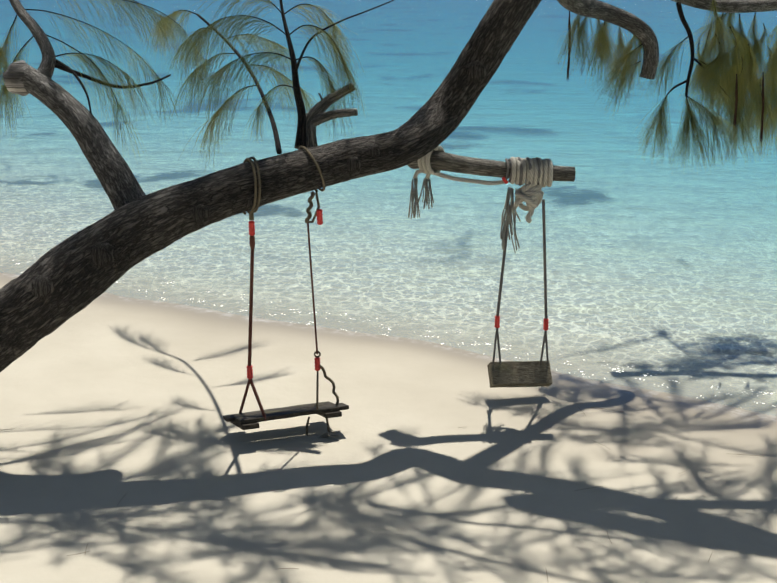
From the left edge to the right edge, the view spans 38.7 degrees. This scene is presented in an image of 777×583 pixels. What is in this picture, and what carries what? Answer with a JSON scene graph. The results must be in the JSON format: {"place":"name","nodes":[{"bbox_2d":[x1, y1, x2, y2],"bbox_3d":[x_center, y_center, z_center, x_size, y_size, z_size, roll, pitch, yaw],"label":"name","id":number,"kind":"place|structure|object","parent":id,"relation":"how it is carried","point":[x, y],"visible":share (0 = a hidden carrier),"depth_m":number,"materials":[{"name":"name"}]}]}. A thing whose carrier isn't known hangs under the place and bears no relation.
{"place":"outdoors","nodes":[
{"label":"outdoors","id":0,"kind":"place"},
{"bbox_2d":[0,0,776,415],"bbox_3d":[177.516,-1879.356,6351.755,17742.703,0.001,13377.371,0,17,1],"label":"sea water","id":1,"kind":"structure","parent":0,"point":[662,274],"depth_m":9.77,"materials":[{"name":"blue liquid"}]},
{"bbox_2d":[0,273,776,582],"bbox_3d":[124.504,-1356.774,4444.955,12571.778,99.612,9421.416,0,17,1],"label":"beach sand","id":2,"kind":"structure","parent":0,"point":[108,401],"depth_m":4.54,"materials":[{"name":"beige sand"}]},
{"bbox_2d":[4,407,757,578],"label":"beach litter needles","id":3,"kind":"object","parent":2,"relation":"on","point":[458,427],"visible":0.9,"depth_m":4.35,"materials":[{"name":"brown plant"}]},
{"bbox_2d":[0,0,776,371],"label":"casuarina tree","id":4,"kind":"object","parent":2,"relation":"on","point":[56,288],"visible":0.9,"depth_m":4.53,"materials":[{"name":"brown plant"}]},
{"bbox_2d":[0,0,776,175],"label":"foliage","id":5,"kind":"object","parent":4,"relation":"attached to","point":[762,108],"visible":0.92,"depth_m":5.71,"materials":[{"name":"green plant"}]},
{"bbox_2d":[239,145,552,439],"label":"ropes","id":6,"kind":"object","parent":4,"relation":"hanging from","point":[539,171],"visible":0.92,"depth_m":4.99,"materials":[{"name":"grey fabric"}]},
{"bbox_2d":[223,401,348,429],"bbox_3d":[-0.445,0.541,4.832,0.521,0.093,0.221,-7,18,-21],"label":"swing seat","id":7,"kind":"object","parent":6,"relation":"hanging from","point":[250,420],"visible":1,"depth_m":4.79,"materials":[{"name":"brown wood"}]},
{"bbox_2d":[487,361,552,387],"bbox_3d":[0.629,0.396,5.302,0.307,0.141,0.112,-4,17,-12],"label":"swing seat","id":8,"kind":"object","parent":6,"relation":"hanging from","point":[520,374],"visible":0.98,"depth_m":5.28,"materials":[{"name":"brown wood"}]}
]}

